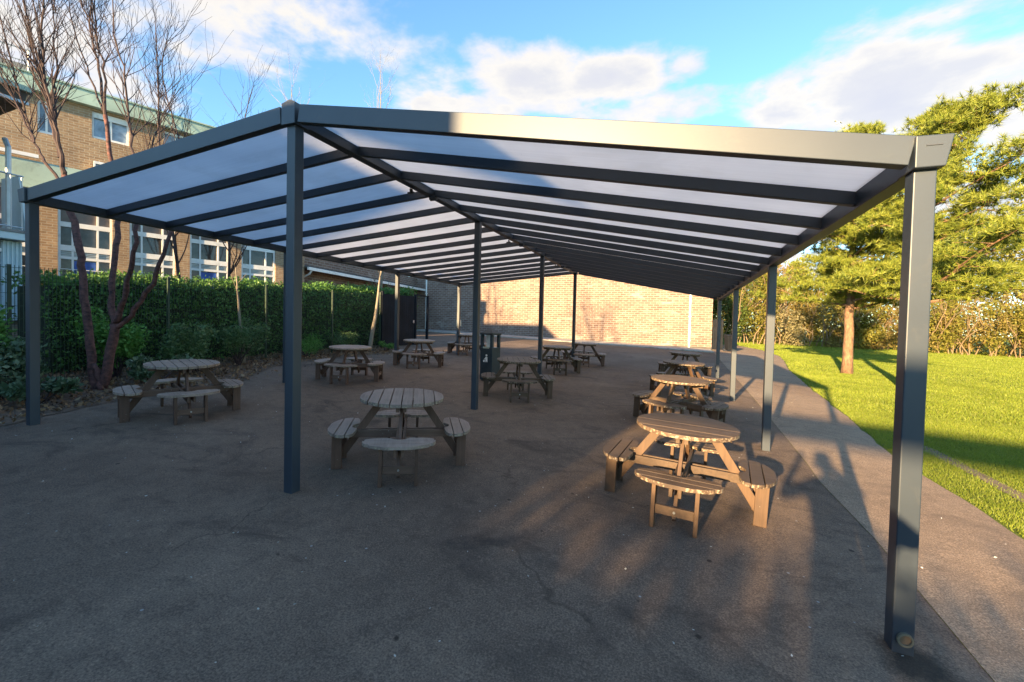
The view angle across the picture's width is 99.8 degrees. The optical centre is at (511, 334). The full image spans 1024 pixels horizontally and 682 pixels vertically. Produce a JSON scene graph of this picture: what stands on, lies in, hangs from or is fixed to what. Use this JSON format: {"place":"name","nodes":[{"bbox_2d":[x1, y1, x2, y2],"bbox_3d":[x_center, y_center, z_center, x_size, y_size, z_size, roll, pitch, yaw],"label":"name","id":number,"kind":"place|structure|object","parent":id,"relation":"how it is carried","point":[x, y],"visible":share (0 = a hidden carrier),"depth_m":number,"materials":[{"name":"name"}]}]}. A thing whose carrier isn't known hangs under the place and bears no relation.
{"place":"outdoors","nodes":[
{"label":"outdoors","id":0,"kind":"place"},
{"bbox_2d":[0,345,443,425],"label":"planting bed","id":1,"kind":"object","parent":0,"point":[7,420],"visible":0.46,"depth_m":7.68,"materials":[{"name":"brown plant"}]},
{"bbox_2d":[0,304,21,347],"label":"shrub","id":2,"kind":"object","parent":1,"relation":"on","point":[4,337],"visible":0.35,"depth_m":7.13,"materials":[{"name":"green plant"}]},
{"bbox_2d":[0,336,49,399],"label":"shrub","id":3,"kind":"object","parent":1,"relation":"on","point":[12,360],"visible":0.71,"depth_m":6.59,"materials":[{"name":"green plant"}]},
{"bbox_2d":[0,375,84,403],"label":"shrub","id":4,"kind":"object","parent":1,"relation":"on","point":[15,390],"visible":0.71,"depth_m":6.39,"materials":[{"name":"green plant"}]},
{"bbox_2d":[71,306,152,377],"bbox_3d":[-7.718,0.171,8.380,1.173,1.441,0.779,0,2,-42],"label":"shrub","id":5,"kind":"object","parent":1,"relation":"on","point":[129,337],"visible":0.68,"depth_m":8.34,"materials":[{"name":"green plant"}]},
{"bbox_2d":[0,0,231,389],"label":"cherry tree","id":6,"kind":"object","parent":1,"relation":"on","point":[98,377],"visible":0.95,"depth_m":7.49,"materials":[{"name":"red plant"}]},
{"bbox_2d":[125,353,194,381],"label":"shrub","id":7,"kind":"object","parent":1,"relation":"on","point":[138,371],"visible":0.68,"depth_m":8.00,"materials":[{"name":"green plant"}]},
{"bbox_2d":[122,1,222,278],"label":"bare tree","id":8,"kind":"object","parent":1,"relation":"on","point":[174,246],"visible":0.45,"depth_m":14.50,"materials":[{"name":"brown plant"}]},
{"bbox_2d":[156,320,219,371],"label":"shrub","id":9,"kind":"object","parent":1,"relation":"on","point":[175,334],"visible":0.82,"depth_m":9.12,"materials":[{"name":"green plant"}]},
{"bbox_2d":[0,264,380,377],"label":"fence","id":10,"kind":"object","parent":1,"relation":"on","point":[363,338],"visible":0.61,"depth_m":9.80,"materials":[{"name":"green metal"}]},
{"bbox_2d":[1,267,418,373],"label":"hedge","id":11,"kind":"object","parent":1,"relation":"on","point":[362,309],"visible":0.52,"depth_m":11.03,"materials":[{"name":"green plant"}]},
{"bbox_2d":[198,45,273,279],"bbox_3d":[-10.057,-5.428,15.788,3.026,11.560,3.694,0,2,-40],"label":"bare tree","id":12,"kind":"object","parent":1,"relation":"on","point":[230,268],"visible":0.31,"depth_m":15.93,"materials":[{"name":"brown plant"}]},
{"bbox_2d":[230,256,245,363],"bbox_3d":[-7.005,-0.607,11.018,0.156,2.777,0.386,2,2,35],"label":"bare tree","id":13,"kind":"object","parent":1,"relation":"on","point":[239,321],"visible":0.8,"depth_m":11.02,"materials":[{"name":"brown plant"}]},
{"bbox_2d":[213,315,270,365],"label":"shrub","id":14,"kind":"object","parent":1,"relation":"on","point":[234,339],"visible":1,"depth_m":10.71,"materials":[{"name":"green plant"}]},
{"bbox_2d":[261,46,309,105],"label":"bare tree","id":15,"kind":"object","parent":1,"relation":"on","point":[290,78],"visible":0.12,"depth_m":47.80,"materials":[{"name":"brown plant"}]},
{"bbox_2d":[301,332,323,356],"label":"shrub","id":16,"kind":"object","parent":1,"relation":"on","point":[312,346],"visible":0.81,"depth_m":12.86,"materials":[{"name":"green plant"}]},
{"bbox_2d":[327,331,358,351],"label":"shrub","id":17,"kind":"object","parent":1,"relation":"on","point":[350,336],"visible":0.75,"depth_m":14.13,"materials":[{"name":"green plant"}]},
{"bbox_2d":[368,271,381,349],"bbox_3d":[-4.783,-1.376,15.525,0.764,4.018,0.344,1,2,-27],"label":"bare tree","id":18,"kind":"object","parent":1,"relation":"on","point":[371,338],"visible":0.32,"depth_m":15.49,"materials":[{"name":"brown plant"}]},
{"bbox_2d":[378,341,393,349],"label":"shrub","id":19,"kind":"object","parent":1,"relation":"on","point":[389,346],"visible":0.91,"depth_m":15.84,"materials":[{"name":"green plant"}]},
{"bbox_2d":[0,331,993,681],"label":"playground","id":20,"kind":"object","parent":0,"point":[106,583],"visible":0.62,"depth_m":3.02},
{"bbox_2d":[0,77,33,337],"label":"bay annexe","id":21,"kind":"structure","parent":20,"relation":"on","point":[12,233],"depth_m":9.72,"materials":[{"name":"grey metal"}]},
{"bbox_2d":[0,184,24,285],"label":"window","id":22,"kind":"structure","parent":21,"relation":"in","point":[23,244],"depth_m":13.04,"materials":[{"name":"white glass"}]},
{"bbox_2d":[0,41,283,286],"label":"school building","id":23,"kind":"structure","parent":20,"relation":"on","point":[80,124],"depth_m":14.13,"materials":[{"name":"orange brick"}]},
{"bbox_2d":[37,99,54,134],"bbox_3d":[-14.372,-6.680,13.311,0.100,1.000,0.370,3,2,42],"label":"window","id":24,"kind":"structure","parent":23,"relation":"in","point":[46,129],"depth_m":13.26,"materials":[{"name":"glass"}]},
{"bbox_2d":[58,209,111,283],"bbox_3d":[-13.899,-2.221,14.070,0.100,4.430,1.254,3,2,42],"label":"window","id":25,"kind":"structure","parent":23,"relation":"in","point":[96,232],"depth_m":14.08,"materials":[{"name":"white glass"}]},
{"bbox_2d":[93,161,103,166],"bbox_3d":[-13.421,-5.462,14.091,0.100,0.330,0.350,3,2,42],"label":"window","id":26,"kind":"structure","parent":23,"relation":"in","point":[95,163],"depth_m":13.99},
{"bbox_2d":[92,111,128,145],"bbox_3d":[-13.394,-6.845,14.395,0.100,0.860,0.910,3,2,42],"label":"window","id":27,"kind":"structure","parent":23,"relation":"in","point":[117,131],"depth_m":14.43,"materials":[{"name":"white glass"}]},
{"bbox_2d":[130,223,174,277],"bbox_3d":[-12.771,-2.227,15.329,0.100,4.430,1.254,3,2,42],"label":"window","id":28,"kind":"structure","parent":23,"relation":"in","point":[152,240],"depth_m":15.28,"materials":[{"name":"white glass"}]},
{"bbox_2d":[164,131,183,143],"bbox_3d":[-12.243,-6.851,15.680,0.100,0.860,0.700,3,2,42],"label":"window","id":29,"kind":"structure","parent":23,"relation":"in","point":[171,137],"depth_m":15.57,"materials":[{"name":"glass"}]},
{"bbox_2d":[190,235,227,286],"bbox_3d":[-11.643,-2.233,16.588,0.100,4.430,1.254,3,2,42],"label":"window","id":30,"kind":"structure","parent":23,"relation":"in","point":[208,256],"depth_m":16.53,"materials":[{"name":"white glass"}]},
{"bbox_2d":[241,245,274,284],"bbox_3d":[-10.517,-2.238,17.845,0.100,4.430,1.254,3,2,42],"label":"window","id":31,"kind":"structure","parent":23,"relation":"in","point":[258,262],"depth_m":17.83,"materials":[{"name":"white glass"}]},
{"bbox_2d":[112,359,242,424],"bbox_3d":[-4.742,0.770,6.213,1.338,0.777,1.338,1,1,0],"label":"picnic table","id":32,"kind":"object","parent":20,"relation":"on","point":[229,390],"visible":1,"depth_m":5.96,"materials":[{"name":"wood"}]},
{"bbox_2d":[314,345,384,384],"bbox_3d":[-3.606,0.629,9.609,1.338,0.774,1.338,3,2,44],"label":"picnic table","id":33,"kind":"object","parent":20,"relation":"on","point":[376,367],"visible":1,"depth_m":9.49,"materials":[{"name":"wood"}]},
{"bbox_2d":[371,270,391,289],"bbox_3d":[-7.449,-2.861,24.775,1.716,5.674,1.423,1,2,-16],"label":"bare tree","id":34,"kind":"object","parent":20,"relation":"on","point":[381,281],"visible":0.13,"depth_m":24.55,"materials":[{"name":"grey plant"}]},
{"bbox_2d":[328,388,469,487],"bbox_3d":[-1.203,1.028,4.707,1.338,0.776,1.338,2,2,33],"label":"picnic table","id":35,"kind":"object","parent":20,"relation":"on","point":[341,431],"visible":1,"depth_m":4.59,"materials":[{"name":"wood"}]},
{"bbox_2d":[381,291,428,346],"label":"solid gate","id":36,"kind":"structure","parent":20,"relation":"on","point":[407,317],"depth_m":17.93,"materials":[{"name":"black metal"}]},
{"bbox_2d":[392,339,444,368],"bbox_3d":[-2.664,0.517,12.352,1.338,0.774,1.338,0,2,-44],"label":"picnic table","id":37,"kind":"object","parent":20,"relation":"on","point":[437,355],"visible":0.98,"depth_m":12.21,"materials":[{"name":"wood"}]},
{"bbox_2d":[447,333,485,355],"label":"picnic table","id":38,"kind":"object","parent":20,"relation":"on","point":[466,344],"visible":0.66,"depth_m":16.00,"materials":[{"name":"wood"}]},
{"bbox_2d":[18,99,954,656],"bbox_3d":[0.083,-0.310,9.059,8.891,3.603,11.411,2,2,21],"label":"canopy","id":39,"kind":"object","parent":20,"relation":"on","point":[480,199],"visible":0.96,"depth_m":4.38,"materials":[{"name":"metal"}]},
{"bbox_2d":[480,328,501,381],"bbox_3d":[-0.521,0.463,10.366,0.374,1.270,0.374,2,2,33],"label":"litter bin","id":40,"kind":"object","parent":20,"relation":"on","point":[489,355],"visible":0.84,"depth_m":10.26,"materials":[{"name":"grey plastic"}]},
{"bbox_2d":[481,357,554,402],"bbox_3d":[0.120,0.863,8.674,1.338,0.775,1.338,3,2,42],"label":"picnic table","id":41,"kind":"object","parent":20,"relation":"on","point":[545,381],"visible":1,"depth_m":8.55,"materials":[{"name":"wood"}]},
{"bbox_2d":[13,368,1023,662],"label":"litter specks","id":42,"kind":"object","parent":20,"relation":"on","point":[429,608],"visible":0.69,"depth_m":3.30,"materials":[{"name":"paper"}]},
{"bbox_2d":[530,345,581,374],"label":"picnic table","id":43,"kind":"object","parent":20,"relation":"on","point":[574,361],"visible":0.9,"depth_m":12.36,"materials":[{"name":"wood"}]},
{"bbox_2d":[562,342,606,366],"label":"picnic table","id":44,"kind":"object","parent":20,"relation":"on","point":[597,355],"visible":0.84,"depth_m":14.43,"materials":[{"name":"wood"}]},
{"bbox_2d":[632,374,728,422],"bbox_3d":[2.716,1.083,7.046,1.338,0.777,1.338,1,1,-2],"label":"picnic table","id":45,"kind":"object","parent":20,"relation":"on","point":[712,410],"visible":0.98,"depth_m":6.85,"materials":[{"name":"wood"}]},
{"bbox_2d":[649,360,716,400],"bbox_3d":[3.843,0.984,9.718,1.338,0.776,1.338,2,2,36],"label":"picnic table","id":46,"kind":"object","parent":20,"relation":"on","point":[676,364],"visible":0.59,"depth_m":9.65,"materials":[{"name":"wood"}]},
{"bbox_2d":[657,351,712,376],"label":"picnic table","id":47,"kind":"object","parent":20,"relation":"on","point":[705,369],"visible":0.53,"depth_m":12.33,"materials":[{"name":"wood"}]},
{"bbox_2d":[603,413,776,537],"bbox_3d":[1.611,1.203,4.044,1.338,0.776,1.338,1,2,-18],"label":"picnic table","id":48,"kind":"object","parent":20,"relation":"on","point":[685,433],"visible":1,"depth_m":3.84,"materials":[{"name":"wood"}]},
{"bbox_2d":[0,0,1023,337],"label":"sky","id":49,"kind":"structure","parent":0,"point":[777,64],"materials":[{"name":"blue"}]},
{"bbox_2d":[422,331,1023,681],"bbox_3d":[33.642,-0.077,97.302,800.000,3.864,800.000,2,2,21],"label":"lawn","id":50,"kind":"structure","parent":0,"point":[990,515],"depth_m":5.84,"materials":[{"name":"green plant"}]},
{"bbox_2d":[302,256,425,293],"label":"link wing","id":51,"kind":"structure","parent":50,"relation":"on","point":[320,270],"depth_m":23.31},
{"bbox_2d":[364,36,400,107],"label":"bare tree","id":52,"kind":"object","parent":50,"relation":"on","point":[380,90],"visible":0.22,"depth_m":46.82,"materials":[{"name":"grey plant"}]},
{"bbox_2d":[413,272,712,348],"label":"brick hall","id":53,"kind":"structure","parent":50,"relation":"on","point":[612,311],"depth_m":27.61,"materials":[{"name":"beige brick"}]},
{"bbox_2d":[417,329,713,352],"bbox_3d":[2.140,0.277,27.169,19.050,0.790,2.500,2,2,21],"label":"kerb strip","id":54,"kind":"object","parent":50,"relation":"on","point":[602,342],"visible":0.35,"depth_m":25.91,"materials":[{"name":"concrete"}]},
{"bbox_2d":[712,278,762,340],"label":"bush","id":55,"kind":"object","parent":50,"relation":"on","point":[728,316],"visible":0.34,"depth_m":32.73,"materials":[{"name":"green plant"}]},
{"bbox_2d":[727,257,798,343],"bbox_3d":[18.749,-4.980,33.377,5.601,11.506,10.367,3,2,41],"label":"bush","id":56,"kind":"object","parent":50,"relation":"on","point":[760,322],"visible":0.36,"depth_m":33.10,"materials":[{"name":"green plant"}]},
{"bbox_2d":[748,264,809,345],"bbox_3d":[21.255,-2.317,33.960,4.670,6.345,5.408,0,2,-45],"label":"bush","id":57,"kind":"object","parent":50,"relation":"on","point":[781,318],"visible":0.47,"depth_m":33.48,"materials":[{"name":"green plant"}]},
{"bbox_2d":[742,258,818,342],"bbox_3d":[22.802,-4.106,36.285,6.238,9.798,8.427,1,1,-10],"label":"bush","id":58,"kind":"object","parent":50,"relation":"on","point":[795,305],"visible":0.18,"depth_m":35.94,"materials":[{"name":"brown plant"}]},
{"bbox_2d":[779,289,880,346],"bbox_3d":[24.976,-1.913,34.153,4.435,5.838,6.542,0,2,-44],"label":"bush","id":59,"kind":"object","parent":50,"relation":"on","point":[832,334],"visible":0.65,"depth_m":34.35,"materials":[{"name":"green plant"}]},
{"bbox_2d":[824,295,895,348],"bbox_3d":[26.736,-2.347,33.535,5.561,6.991,5.485,2,2,21],"label":"bush","id":60,"kind":"object","parent":50,"relation":"on","point":[862,331],"visible":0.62,"depth_m":32.82,"materials":[{"name":"green plant"}]},
{"bbox_2d":[712,192,1023,351],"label":"thicket","id":61,"kind":"object","parent":50,"relation":"on","point":[1006,258],"visible":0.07,"depth_m":42.75,"materials":[{"name":"green plant"}]},
{"bbox_2d":[749,118,1019,373],"bbox_3d":[12.671,-3.067,15.059,5.494,9.104,6.696,1,1,-11],"label":"pine tree","id":62,"kind":"object","parent":50,"relation":"on","point":[835,257],"visible":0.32,"depth_m":15.54,"materials":[{"name":"green plant"}]},
{"bbox_2d":[854,300,950,352],"bbox_3d":[30.009,-1.846,33.821,5.374,6.279,5.713,1,2,-16],"label":"bush","id":63,"kind":"object","parent":50,"relation":"on","point":[889,338],"visible":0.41,"depth_m":33.33,"materials":[{"name":"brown plant"}]},
{"bbox_2d":[818,79,1023,303],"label":"pine tree","id":64,"kind":"object","parent":50,"relation":"on","point":[972,116],"visible":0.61,"depth_m":11.71,"materials":[{"name":"green plant"}]},
{"bbox_2d":[891,296,979,353],"bbox_3d":[32.083,-1.942,33.395,6.587,6.747,4.733,2,2,21],"label":"bush","id":65,"kind":"object","parent":50,"relation":"on","point":[935,325],"visible":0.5,"depth_m":32.42,"materials":[{"name":"green plant"}]},
{"bbox_2d":[924,446,1023,501],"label":"worn rut","id":66,"kind":"structure","parent":50,"relation":"on","point":[995,482],"depth_m":5.13,"materials":[{"name":"soil"}]},
{"bbox_2d":[929,296,1023,356],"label":"bush","id":67,"kind":"object","parent":50,"relation":"on","point":[981,328],"visible":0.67,"depth_m":32.50,"materials":[{"name":"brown plant"}]},
{"bbox_2d":[970,292,1023,357],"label":"bush","id":68,"kind":"object","parent":50,"relation":"on","point":[1018,311],"visible":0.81,"depth_m":31.61,"materials":[{"name":"green plant"}]},
{"bbox_2d":[982,294,1023,357],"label":"bush","id":69,"kind":"object","parent":50,"relation":"on","point":[1022,345],"visible":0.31,"depth_m":33.17,"materials":[{"name":"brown plant"}]},
{"bbox_2d":[988,249,1023,352],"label":"bare tree","id":70,"kind":"object","parent":50,"relation":"on","point":[1008,304],"visible":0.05,"depth_m":42.53,"materials":[{"name":"plant"}]},
{"bbox_2d":[711,344,1023,681],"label":"path","id":71,"kind":"structure","parent":0,"point":[970,587],"depth_m":3.82,"materials":[{"name":"grey concrete"}]},
{"bbox_2d":[712,319,723,349],"bbox_3d":[11.885,-0.024,24.915,0.540,1.720,0.080,2,2,21],"label":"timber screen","id":72,"kind":"object","parent":71,"relation":"on","point":[715,334],"visible":0.59,"depth_m":24.91,"materials":[{"name":"wood"}]},
{"bbox_2d":[723,334,731,350],"bbox_3d":[12.006,0.458,23.784,0.488,0.958,0.522,1,1,1],"label":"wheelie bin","id":73,"kind":"object","parent":71,"relation":"on","point":[728,340],"visible":0.58,"depth_m":23.62,"materials":[{"name":"plastic"}]}
]}

